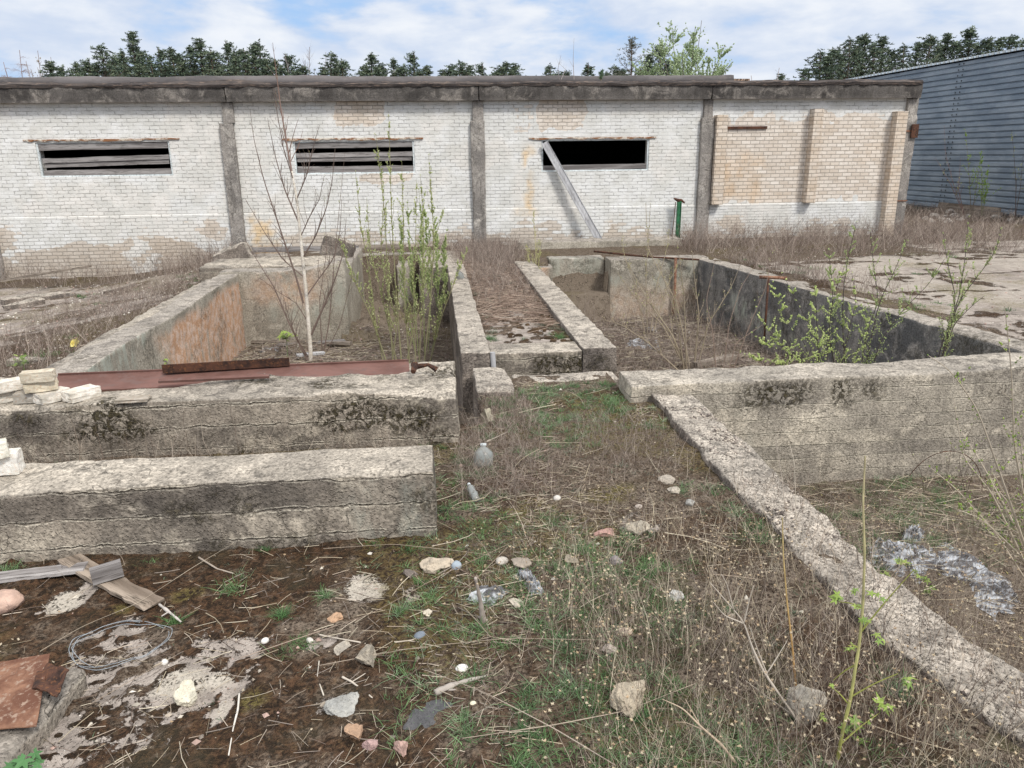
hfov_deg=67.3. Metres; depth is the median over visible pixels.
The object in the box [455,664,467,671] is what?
stone
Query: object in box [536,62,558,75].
pine tree
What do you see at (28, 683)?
rusty sheet
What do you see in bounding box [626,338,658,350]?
plastic scrap
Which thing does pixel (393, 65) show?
pine tree
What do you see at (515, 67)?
pine tree
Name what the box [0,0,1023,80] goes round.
sky
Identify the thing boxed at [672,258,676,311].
rusty pipe
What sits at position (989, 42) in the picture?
pine tree
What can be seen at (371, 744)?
stone
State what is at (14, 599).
stone
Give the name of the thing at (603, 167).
window frame
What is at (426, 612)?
stone
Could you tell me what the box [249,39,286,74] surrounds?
pine tree
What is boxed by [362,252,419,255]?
pit wall
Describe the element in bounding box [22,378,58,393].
loose brick
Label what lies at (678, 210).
green post
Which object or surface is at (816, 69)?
pine tree
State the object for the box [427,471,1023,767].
dry flower heads
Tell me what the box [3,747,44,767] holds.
leafy plant
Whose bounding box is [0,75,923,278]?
brick building
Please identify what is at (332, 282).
sapling
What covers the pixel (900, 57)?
pine tree
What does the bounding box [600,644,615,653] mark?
stone
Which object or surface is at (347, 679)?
dead branch
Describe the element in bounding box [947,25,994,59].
pine tree
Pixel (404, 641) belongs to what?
dead branch
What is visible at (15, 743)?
concrete chunk
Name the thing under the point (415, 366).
rusty lump
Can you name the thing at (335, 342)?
board
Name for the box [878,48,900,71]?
pine tree
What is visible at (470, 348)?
path kerb
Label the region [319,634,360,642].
dead branch
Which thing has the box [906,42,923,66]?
pine tree
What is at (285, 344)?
board
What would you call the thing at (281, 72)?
pine tree
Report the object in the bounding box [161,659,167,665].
stone
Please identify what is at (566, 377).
sill strip
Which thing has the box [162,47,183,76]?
pine tree
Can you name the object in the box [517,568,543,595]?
plastic scrap
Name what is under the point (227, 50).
pine tree
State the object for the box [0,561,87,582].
board
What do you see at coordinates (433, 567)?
stone
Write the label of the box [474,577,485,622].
driftwood
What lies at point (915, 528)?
plastic scrap
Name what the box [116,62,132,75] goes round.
pine tree
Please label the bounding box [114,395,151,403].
loose brick
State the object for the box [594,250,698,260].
rusty pipe
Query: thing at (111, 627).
wire coil
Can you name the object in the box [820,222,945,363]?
catkin shrub
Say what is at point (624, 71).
pine tree
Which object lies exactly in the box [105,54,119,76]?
pine tree
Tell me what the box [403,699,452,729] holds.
stone
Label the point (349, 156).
window frame
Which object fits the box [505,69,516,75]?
pine tree
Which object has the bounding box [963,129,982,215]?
sapling
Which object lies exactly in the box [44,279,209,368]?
wall lip
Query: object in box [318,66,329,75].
pine tree
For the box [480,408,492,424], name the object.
stone
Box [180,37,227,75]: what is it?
pine tree
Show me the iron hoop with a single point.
(949, 451)
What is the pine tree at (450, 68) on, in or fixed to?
on the ground at (88, 607)
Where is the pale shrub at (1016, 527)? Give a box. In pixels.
[927,305,1023,578]
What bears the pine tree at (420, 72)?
on the ground at (88, 607)
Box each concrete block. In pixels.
[396,261,412,306]
[473,367,514,423]
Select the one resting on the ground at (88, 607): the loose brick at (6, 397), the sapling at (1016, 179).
the sapling at (1016, 179)
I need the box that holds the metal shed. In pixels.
[848,47,1023,218]
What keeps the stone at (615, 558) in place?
on the ground at (88, 607)
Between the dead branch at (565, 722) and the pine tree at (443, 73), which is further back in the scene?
the pine tree at (443, 73)
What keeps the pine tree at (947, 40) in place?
on the ground at (88, 607)
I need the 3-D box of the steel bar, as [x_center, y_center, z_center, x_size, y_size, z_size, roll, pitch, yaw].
[-2.697,-0.051,6.975,0.962,0.026,0.040,-3,37,-8]
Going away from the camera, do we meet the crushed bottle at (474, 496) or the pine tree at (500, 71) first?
the crushed bottle at (474, 496)
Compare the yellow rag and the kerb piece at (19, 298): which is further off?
the kerb piece at (19, 298)
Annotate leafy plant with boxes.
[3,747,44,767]
[12,353,27,367]
[276,330,297,355]
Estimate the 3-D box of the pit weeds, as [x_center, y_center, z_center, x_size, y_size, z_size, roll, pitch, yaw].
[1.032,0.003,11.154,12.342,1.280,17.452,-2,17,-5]
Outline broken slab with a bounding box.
[199,255,340,281]
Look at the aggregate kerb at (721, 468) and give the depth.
4.51 m
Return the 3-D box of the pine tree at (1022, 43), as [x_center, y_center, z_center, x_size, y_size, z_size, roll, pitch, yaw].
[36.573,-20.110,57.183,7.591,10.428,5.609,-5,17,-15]
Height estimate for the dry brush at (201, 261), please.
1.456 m
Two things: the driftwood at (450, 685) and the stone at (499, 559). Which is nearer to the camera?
the driftwood at (450, 685)
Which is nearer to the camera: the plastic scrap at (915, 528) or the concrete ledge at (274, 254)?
the plastic scrap at (915, 528)
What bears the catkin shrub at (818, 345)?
on the ground at (88, 607)
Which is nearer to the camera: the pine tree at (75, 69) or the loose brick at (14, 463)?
the loose brick at (14, 463)
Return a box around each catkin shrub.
[740,263,873,364]
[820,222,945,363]
[935,216,1001,356]
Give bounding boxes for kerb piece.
[0,291,73,304]
[2,297,44,310]
[103,282,135,293]
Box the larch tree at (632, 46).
[610,36,652,75]
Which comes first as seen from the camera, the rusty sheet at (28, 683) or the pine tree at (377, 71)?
the rusty sheet at (28, 683)
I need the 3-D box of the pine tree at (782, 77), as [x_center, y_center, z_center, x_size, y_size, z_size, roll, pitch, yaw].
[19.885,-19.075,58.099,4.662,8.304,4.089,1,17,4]
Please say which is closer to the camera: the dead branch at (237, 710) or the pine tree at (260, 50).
the dead branch at (237, 710)
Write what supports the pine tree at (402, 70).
on the ground at (88, 607)
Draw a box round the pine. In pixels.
[597,68,603,79]
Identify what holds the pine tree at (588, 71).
on the ground at (88, 607)
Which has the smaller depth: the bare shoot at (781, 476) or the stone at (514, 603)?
the stone at (514, 603)
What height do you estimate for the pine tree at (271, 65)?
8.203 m
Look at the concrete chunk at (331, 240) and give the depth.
17.32 m
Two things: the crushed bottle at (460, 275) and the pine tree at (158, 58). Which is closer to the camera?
the crushed bottle at (460, 275)
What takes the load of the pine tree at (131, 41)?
on the ground at (88, 607)
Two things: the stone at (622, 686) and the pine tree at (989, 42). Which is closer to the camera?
the stone at (622, 686)
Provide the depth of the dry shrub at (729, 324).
12.23 m
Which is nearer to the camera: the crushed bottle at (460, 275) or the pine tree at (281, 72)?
the crushed bottle at (460, 275)
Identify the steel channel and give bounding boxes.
[57,359,409,391]
[541,141,601,237]
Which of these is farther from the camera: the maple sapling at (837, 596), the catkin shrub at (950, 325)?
the catkin shrub at (950, 325)
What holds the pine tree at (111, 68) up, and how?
on the ground at (88, 607)
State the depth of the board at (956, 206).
28.97 m
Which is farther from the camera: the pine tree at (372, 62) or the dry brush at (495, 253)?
the pine tree at (372, 62)
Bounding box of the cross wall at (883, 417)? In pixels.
[619,352,1023,487]
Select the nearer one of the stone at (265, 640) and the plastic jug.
the stone at (265, 640)
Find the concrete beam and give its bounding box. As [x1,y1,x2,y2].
[0,445,436,563]
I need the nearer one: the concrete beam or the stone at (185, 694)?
the stone at (185, 694)
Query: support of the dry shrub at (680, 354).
on the ground at (88, 607)
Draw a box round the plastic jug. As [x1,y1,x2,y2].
[473,443,492,467]
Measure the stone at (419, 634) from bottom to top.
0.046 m
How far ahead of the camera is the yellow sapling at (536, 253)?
16.87 m
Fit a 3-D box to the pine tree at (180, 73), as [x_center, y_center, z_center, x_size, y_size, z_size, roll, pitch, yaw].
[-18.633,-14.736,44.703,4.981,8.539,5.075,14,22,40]
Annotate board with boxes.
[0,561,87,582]
[57,553,164,610]
[251,339,351,344]
[276,339,345,345]
[296,351,324,356]
[938,202,1001,211]
[939,206,1001,215]
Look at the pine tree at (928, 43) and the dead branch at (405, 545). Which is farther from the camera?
the pine tree at (928, 43)
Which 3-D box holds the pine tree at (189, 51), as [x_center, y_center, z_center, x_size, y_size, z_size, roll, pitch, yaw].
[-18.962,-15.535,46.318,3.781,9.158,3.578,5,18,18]
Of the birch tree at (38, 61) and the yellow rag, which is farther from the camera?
the birch tree at (38, 61)
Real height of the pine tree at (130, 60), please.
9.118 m
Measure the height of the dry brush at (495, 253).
1.922 m
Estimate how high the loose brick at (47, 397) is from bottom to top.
0.092 m
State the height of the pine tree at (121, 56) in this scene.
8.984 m
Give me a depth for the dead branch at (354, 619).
4.15 m
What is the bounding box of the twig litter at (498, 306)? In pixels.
[0,244,1013,767]
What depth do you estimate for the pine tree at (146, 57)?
47.13 m
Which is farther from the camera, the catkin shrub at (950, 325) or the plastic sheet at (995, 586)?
the catkin shrub at (950, 325)
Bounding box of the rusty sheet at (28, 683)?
[0,654,68,729]
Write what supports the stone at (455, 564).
on the ground at (88, 607)
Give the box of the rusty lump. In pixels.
[411,362,437,373]
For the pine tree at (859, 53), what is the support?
on the ground at (88, 607)
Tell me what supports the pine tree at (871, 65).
on the ground at (88, 607)
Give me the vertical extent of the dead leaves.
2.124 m
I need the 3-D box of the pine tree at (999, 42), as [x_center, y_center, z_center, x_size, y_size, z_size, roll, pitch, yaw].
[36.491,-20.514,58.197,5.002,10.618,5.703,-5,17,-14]
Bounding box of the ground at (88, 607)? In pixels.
[0,207,1023,767]
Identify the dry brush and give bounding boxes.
[0,225,270,377]
[412,227,558,311]
[662,197,1023,363]
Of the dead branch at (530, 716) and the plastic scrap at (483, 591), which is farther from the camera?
the plastic scrap at (483, 591)
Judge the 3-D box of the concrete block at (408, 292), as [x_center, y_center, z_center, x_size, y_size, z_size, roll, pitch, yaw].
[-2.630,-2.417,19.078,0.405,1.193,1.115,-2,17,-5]
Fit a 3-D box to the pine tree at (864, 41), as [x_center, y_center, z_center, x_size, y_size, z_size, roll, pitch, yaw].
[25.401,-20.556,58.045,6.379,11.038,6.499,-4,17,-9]
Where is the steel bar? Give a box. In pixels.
[158,374,269,382]
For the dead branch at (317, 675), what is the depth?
3.78 m
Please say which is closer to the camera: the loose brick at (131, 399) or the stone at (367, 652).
the stone at (367, 652)
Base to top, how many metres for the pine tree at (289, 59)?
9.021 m
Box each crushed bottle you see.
[455,269,464,278]
[467,483,480,501]
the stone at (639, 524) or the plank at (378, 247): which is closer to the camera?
the stone at (639, 524)
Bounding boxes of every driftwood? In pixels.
[434,675,485,694]
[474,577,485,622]
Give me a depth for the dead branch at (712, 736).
3.17 m
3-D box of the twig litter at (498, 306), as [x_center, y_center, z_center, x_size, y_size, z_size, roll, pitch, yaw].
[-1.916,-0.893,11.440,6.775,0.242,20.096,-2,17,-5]
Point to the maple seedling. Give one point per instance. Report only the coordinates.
(915, 570)
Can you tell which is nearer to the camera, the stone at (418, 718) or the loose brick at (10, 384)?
the stone at (418, 718)
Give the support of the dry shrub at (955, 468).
on the ground at (88, 607)
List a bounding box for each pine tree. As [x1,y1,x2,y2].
[38,60,64,76]
[55,64,67,76]
[64,67,73,75]
[69,61,82,75]
[75,57,99,75]
[83,43,127,76]
[91,64,108,76]
[102,63,119,76]
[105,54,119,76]
[113,30,160,76]
[115,50,130,76]
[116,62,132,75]
[119,50,159,74]
[127,63,146,76]
[142,53,156,74]
[142,61,163,76]
[152,46,169,76]
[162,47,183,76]
[167,53,193,76]
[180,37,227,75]
[181,45,199,74]
[194,49,233,75]
[207,63,226,75]
[220,40,242,73]
[221,48,260,75]
[222,53,246,75]
[247,45,264,75]
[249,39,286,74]
[253,58,277,75]
[264,57,283,75]
[269,65,293,75]
[279,54,299,75]
[289,64,312,75]
[313,50,353,75]
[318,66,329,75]
[330,59,354,75]
[354,69,367,75]
[359,65,375,75]
[361,52,381,75]
[371,67,387,75]
[377,62,390,74]
[388,57,398,76]
[395,63,409,76]
[404,51,419,75]
[413,69,428,75]
[421,65,433,75]
[437,69,451,75]
[443,59,475,75]
[444,63,458,75]
[464,65,476,75]
[473,63,487,75]
[489,64,509,75]
[497,61,513,74]
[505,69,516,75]
[509,63,526,75]
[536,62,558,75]
[559,70,571,75]
[581,63,595,75]
[603,64,620,75]
[619,68,630,75]
[639,54,658,74]
[646,44,670,75]
[654,59,672,75]
[774,73,789,79]
[793,67,811,79]
[794,48,842,79]
[810,46,855,79]
[814,55,845,79]
[825,35,868,79]
[840,33,887,75]
[841,45,869,77]
[851,40,899,76]
[857,35,898,74]
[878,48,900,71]
[887,41,920,70]
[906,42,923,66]
[908,34,948,66]
[915,41,952,66]
[933,33,958,60]
[939,40,970,61]
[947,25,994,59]
[959,42,987,58]
[968,36,1002,56]
[993,37,1007,51]
[997,34,1020,50]
[1016,38,1023,47]
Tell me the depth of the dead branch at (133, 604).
4.40 m
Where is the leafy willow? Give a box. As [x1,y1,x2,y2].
[397,197,448,354]
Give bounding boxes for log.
[691,354,736,368]
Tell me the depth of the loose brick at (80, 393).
6.55 m
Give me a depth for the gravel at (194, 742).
13.08 m
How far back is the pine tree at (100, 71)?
43.04 m
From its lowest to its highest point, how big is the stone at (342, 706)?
0.072 m
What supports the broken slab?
on the ground at (88, 607)
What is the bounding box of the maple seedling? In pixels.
[881,546,936,595]
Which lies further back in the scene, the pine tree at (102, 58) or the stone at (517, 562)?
the pine tree at (102, 58)
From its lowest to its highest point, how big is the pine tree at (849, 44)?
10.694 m
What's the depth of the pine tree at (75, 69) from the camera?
44.56 m
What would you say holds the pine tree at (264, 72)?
on the ground at (88, 607)
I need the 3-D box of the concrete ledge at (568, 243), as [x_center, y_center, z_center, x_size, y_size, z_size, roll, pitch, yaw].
[2.332,-3.614,20.717,4.443,0.634,0.766,-2,17,-5]
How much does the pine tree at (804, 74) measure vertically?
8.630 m
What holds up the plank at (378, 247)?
on the ground at (88, 607)
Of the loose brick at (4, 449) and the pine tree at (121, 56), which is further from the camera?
the pine tree at (121, 56)
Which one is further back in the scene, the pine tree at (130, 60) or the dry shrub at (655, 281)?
the pine tree at (130, 60)
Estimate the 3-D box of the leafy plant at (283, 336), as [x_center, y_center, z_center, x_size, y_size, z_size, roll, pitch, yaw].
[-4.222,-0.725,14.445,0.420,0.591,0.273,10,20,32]
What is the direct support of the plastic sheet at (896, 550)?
on the ground at (88, 607)
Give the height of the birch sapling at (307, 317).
5.497 m
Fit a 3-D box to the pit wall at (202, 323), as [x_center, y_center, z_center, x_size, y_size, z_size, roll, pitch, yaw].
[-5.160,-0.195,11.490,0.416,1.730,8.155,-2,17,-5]
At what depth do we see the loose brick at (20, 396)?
6.48 m
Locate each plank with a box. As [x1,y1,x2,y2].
[252,246,358,252]
[359,244,405,249]
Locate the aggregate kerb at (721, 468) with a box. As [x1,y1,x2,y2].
[651,394,1023,748]
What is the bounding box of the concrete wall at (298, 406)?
[0,361,459,462]
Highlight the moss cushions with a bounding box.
[54,314,571,749]
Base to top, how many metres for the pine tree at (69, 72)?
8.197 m
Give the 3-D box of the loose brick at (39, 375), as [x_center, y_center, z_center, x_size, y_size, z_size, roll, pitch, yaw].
[-3.986,-0.070,6.467,0.263,0.093,0.125,-7,18,-19]
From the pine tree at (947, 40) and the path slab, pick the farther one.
the pine tree at (947, 40)
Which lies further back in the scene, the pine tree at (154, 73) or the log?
the pine tree at (154, 73)
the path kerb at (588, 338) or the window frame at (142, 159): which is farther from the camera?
the window frame at (142, 159)
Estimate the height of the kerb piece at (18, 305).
0.213 m
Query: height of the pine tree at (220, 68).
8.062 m
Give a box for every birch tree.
[2,50,33,76]
[25,55,43,76]
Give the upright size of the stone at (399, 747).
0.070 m
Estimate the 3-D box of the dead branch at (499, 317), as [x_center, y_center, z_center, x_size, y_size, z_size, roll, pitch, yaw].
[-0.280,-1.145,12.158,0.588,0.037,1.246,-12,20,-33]
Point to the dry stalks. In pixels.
(673, 615)
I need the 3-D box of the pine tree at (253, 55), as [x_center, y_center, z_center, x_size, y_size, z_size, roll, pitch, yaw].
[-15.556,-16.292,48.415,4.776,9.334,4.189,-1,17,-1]
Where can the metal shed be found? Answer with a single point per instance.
(979, 99)
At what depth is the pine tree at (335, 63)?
46.10 m
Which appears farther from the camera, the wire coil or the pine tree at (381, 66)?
the pine tree at (381, 66)
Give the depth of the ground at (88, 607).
4.42 m
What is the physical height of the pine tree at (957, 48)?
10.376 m
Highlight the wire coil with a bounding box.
[69,620,171,669]
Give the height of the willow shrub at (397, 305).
4.332 m
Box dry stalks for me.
[3,379,1023,767]
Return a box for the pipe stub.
[490,352,495,366]
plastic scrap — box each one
[467,585,509,605]
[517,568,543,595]
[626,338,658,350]
[902,524,924,541]
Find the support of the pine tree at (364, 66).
on the ground at (88, 607)
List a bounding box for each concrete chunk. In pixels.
[0,668,87,767]
[6,357,45,364]
[212,242,254,260]
[319,234,355,257]
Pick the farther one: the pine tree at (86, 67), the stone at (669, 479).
the pine tree at (86, 67)
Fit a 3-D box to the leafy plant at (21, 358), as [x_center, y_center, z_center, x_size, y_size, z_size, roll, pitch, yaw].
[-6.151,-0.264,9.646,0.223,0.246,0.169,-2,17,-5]
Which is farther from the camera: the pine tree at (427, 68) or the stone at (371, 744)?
the pine tree at (427, 68)
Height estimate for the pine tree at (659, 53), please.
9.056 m
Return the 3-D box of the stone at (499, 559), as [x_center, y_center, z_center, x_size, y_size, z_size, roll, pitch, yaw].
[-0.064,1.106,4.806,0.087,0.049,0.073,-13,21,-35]
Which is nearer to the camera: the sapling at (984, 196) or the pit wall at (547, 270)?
the pit wall at (547, 270)
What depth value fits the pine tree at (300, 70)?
45.27 m
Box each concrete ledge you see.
[251,251,387,257]
[516,236,681,249]
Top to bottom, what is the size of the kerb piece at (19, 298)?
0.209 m
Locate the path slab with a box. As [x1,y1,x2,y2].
[488,342,581,377]
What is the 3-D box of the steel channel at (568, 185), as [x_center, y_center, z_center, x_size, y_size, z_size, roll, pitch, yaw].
[1.637,-5.176,20.789,1.694,2.696,0.100,1,17,7]
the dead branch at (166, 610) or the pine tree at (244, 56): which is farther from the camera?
the pine tree at (244, 56)
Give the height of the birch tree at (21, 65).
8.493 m
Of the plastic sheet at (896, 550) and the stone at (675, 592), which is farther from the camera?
the plastic sheet at (896, 550)
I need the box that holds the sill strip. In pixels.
[511,371,618,385]
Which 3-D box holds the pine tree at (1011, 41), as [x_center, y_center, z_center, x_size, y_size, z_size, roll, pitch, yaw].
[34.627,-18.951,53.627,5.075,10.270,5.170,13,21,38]
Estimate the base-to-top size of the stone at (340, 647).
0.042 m
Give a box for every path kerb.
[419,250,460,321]
[447,264,490,412]
[514,261,616,375]
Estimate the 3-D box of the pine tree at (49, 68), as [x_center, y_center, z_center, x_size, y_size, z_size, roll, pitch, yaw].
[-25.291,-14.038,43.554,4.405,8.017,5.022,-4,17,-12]
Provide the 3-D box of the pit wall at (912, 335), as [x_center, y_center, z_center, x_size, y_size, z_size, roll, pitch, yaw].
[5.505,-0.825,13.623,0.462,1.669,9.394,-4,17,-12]
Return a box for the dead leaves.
[0,320,1023,767]
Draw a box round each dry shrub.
[602,203,740,369]
[620,203,680,335]
[706,243,773,367]
[909,418,998,494]
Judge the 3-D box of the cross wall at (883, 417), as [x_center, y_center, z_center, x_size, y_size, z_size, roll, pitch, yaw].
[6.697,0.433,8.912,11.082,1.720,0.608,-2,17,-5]
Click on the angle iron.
(219, 365)
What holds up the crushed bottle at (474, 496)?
on the ground at (88, 607)
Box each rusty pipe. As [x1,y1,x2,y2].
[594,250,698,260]
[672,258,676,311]
[759,275,786,279]
[763,279,769,341]
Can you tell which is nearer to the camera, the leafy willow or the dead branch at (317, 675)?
the dead branch at (317, 675)
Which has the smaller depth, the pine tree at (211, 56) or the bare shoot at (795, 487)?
the bare shoot at (795, 487)
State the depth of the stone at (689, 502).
5.54 m
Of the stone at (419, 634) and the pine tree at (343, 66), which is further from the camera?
the pine tree at (343, 66)
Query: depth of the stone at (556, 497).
5.73 m
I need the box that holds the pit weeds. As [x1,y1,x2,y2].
[228,285,1023,667]
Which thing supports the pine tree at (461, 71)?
on the ground at (88, 607)
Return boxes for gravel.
[0,240,1023,765]
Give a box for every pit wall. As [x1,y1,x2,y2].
[56,273,245,375]
[218,257,350,346]
[347,248,364,322]
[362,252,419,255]
[539,264,552,280]
[546,255,603,277]
[605,255,708,321]
[695,258,1023,363]
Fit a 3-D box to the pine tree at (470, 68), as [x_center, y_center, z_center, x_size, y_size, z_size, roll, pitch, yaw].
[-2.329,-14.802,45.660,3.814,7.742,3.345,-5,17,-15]
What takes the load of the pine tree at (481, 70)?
on the ground at (88, 607)
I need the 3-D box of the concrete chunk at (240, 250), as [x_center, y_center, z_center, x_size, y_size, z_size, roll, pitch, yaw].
[-6.142,-2.820,16.959,0.871,0.607,0.451,-2,17,-5]
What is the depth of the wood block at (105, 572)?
4.64 m
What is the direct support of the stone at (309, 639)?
on the ground at (88, 607)
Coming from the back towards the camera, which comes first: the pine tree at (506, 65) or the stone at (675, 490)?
the pine tree at (506, 65)
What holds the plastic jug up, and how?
on the ground at (88, 607)
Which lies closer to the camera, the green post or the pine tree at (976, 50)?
the green post
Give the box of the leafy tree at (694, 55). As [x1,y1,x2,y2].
[625,20,734,75]
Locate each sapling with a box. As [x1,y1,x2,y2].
[245,48,348,360]
[318,155,355,355]
[525,211,541,268]
[820,456,916,759]
[937,126,965,217]
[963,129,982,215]
[977,156,1001,217]
[1010,130,1023,217]
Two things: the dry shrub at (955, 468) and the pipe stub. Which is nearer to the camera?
the dry shrub at (955, 468)
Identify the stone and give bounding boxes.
[0,589,24,613]
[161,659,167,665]
[173,679,196,706]
[261,637,268,643]
[306,637,313,642]
[324,692,358,717]
[327,612,342,622]
[333,640,350,655]
[344,723,362,740]
[355,644,376,667]
[361,739,377,750]
[393,740,407,756]
[403,569,417,578]
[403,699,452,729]
[414,631,425,638]
[419,557,453,573]
[423,609,431,616]
[451,560,461,569]
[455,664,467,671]
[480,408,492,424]
[496,556,508,564]
[509,598,523,607]
[511,557,531,567]
[553,495,560,500]
[565,554,578,563]
[594,528,614,536]
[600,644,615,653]
[610,555,622,564]
[610,680,645,718]
[619,627,631,635]
[625,520,650,535]
[658,475,674,484]
[667,487,680,493]
[669,590,683,601]
[685,499,694,505]
[785,684,826,725]
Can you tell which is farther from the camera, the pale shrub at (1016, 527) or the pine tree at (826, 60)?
the pine tree at (826, 60)
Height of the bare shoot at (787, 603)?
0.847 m
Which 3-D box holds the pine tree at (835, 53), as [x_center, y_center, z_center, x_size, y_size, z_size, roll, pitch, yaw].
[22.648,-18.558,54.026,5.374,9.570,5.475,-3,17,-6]
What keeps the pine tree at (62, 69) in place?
on the ground at (88, 607)
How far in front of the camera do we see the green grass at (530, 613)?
4.22 m
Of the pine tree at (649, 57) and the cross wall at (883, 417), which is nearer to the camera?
the cross wall at (883, 417)
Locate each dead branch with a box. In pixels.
[41,544,231,650]
[158,603,181,622]
[198,557,233,573]
[228,693,239,755]
[241,545,505,657]
[317,660,323,695]
[318,638,609,665]
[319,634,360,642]
[323,544,490,555]
[341,673,372,697]
[394,638,415,642]
[426,670,612,763]
[462,683,694,738]
[477,308,525,317]
[662,699,737,763]
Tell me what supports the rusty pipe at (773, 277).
on the pit wall at (912, 335)
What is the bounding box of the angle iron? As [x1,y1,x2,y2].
[161,358,289,372]
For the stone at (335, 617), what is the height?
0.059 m
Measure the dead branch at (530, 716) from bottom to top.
0.022 m
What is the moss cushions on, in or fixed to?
on the ground at (88, 607)
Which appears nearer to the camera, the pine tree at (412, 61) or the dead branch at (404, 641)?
the dead branch at (404, 641)
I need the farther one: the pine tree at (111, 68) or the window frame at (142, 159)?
the pine tree at (111, 68)
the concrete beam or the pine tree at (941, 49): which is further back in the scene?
the pine tree at (941, 49)
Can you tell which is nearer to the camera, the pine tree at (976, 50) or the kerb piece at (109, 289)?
the kerb piece at (109, 289)
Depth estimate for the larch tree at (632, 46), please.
43.42 m
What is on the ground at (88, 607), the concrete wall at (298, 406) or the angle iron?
the concrete wall at (298, 406)
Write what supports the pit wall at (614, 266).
on the ground at (88, 607)
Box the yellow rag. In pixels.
[70,339,78,346]
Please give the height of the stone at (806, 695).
0.206 m
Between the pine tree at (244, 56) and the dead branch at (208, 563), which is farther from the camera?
the pine tree at (244, 56)
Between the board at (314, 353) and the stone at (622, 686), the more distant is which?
the board at (314, 353)
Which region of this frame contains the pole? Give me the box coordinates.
[0,265,91,281]
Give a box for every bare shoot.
[775,437,785,507]
[782,517,796,685]
[789,442,796,525]
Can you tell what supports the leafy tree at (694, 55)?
on the ground at (88, 607)
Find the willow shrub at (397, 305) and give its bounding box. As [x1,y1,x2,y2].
[339,114,467,362]
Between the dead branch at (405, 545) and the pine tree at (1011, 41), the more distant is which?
the pine tree at (1011, 41)
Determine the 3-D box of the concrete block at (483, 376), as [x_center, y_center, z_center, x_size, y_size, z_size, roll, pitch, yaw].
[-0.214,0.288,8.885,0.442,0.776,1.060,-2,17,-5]
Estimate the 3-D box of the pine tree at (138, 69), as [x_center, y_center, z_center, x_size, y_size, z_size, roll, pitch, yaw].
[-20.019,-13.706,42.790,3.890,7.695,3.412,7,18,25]
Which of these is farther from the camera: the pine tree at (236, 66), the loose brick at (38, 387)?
the pine tree at (236, 66)
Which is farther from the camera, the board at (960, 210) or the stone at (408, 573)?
the board at (960, 210)
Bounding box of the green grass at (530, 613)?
[0,251,1023,767]
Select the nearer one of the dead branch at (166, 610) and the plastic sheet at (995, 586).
the dead branch at (166, 610)
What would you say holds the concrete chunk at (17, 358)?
on the ground at (88, 607)
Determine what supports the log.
on the ground at (88, 607)
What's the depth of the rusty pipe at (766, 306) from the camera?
14.07 m
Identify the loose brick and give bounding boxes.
[0,376,22,393]
[0,389,22,403]
[0,438,9,458]
[0,448,25,475]
[12,390,33,404]
[18,368,56,383]
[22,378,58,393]
[33,386,69,404]
[60,384,100,403]
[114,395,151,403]
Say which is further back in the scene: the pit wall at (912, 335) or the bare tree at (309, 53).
the bare tree at (309, 53)
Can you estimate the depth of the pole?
18.09 m
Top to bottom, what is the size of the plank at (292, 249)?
0.140 m
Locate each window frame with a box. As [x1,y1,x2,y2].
[36,141,172,176]
[293,141,414,173]
[541,139,648,171]
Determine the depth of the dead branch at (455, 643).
3.95 m
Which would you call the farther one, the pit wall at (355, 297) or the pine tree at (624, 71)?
the pine tree at (624, 71)
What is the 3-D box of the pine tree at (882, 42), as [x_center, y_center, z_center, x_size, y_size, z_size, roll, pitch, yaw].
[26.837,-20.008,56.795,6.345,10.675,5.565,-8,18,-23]
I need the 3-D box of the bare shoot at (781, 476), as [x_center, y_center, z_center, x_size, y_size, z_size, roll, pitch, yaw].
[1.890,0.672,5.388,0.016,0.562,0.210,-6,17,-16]
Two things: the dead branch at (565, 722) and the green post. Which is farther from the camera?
the green post
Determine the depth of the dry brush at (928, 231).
19.48 m
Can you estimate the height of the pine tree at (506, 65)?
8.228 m
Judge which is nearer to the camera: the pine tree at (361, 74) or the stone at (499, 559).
the stone at (499, 559)
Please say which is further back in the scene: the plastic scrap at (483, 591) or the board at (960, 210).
the board at (960, 210)
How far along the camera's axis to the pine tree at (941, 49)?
54.28 m
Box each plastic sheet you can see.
[867,537,936,583]
[921,542,1020,618]
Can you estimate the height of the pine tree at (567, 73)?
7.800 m
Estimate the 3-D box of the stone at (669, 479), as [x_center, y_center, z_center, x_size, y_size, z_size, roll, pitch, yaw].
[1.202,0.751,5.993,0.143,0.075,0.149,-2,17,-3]
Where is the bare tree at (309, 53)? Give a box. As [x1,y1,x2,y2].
[284,47,311,72]
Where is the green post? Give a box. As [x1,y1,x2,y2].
[674,198,684,237]
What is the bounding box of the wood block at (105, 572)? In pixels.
[89,559,123,584]
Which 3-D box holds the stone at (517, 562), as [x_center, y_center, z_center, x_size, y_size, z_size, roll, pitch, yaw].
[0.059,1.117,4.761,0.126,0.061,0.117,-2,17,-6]
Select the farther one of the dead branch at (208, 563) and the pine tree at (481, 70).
the pine tree at (481, 70)

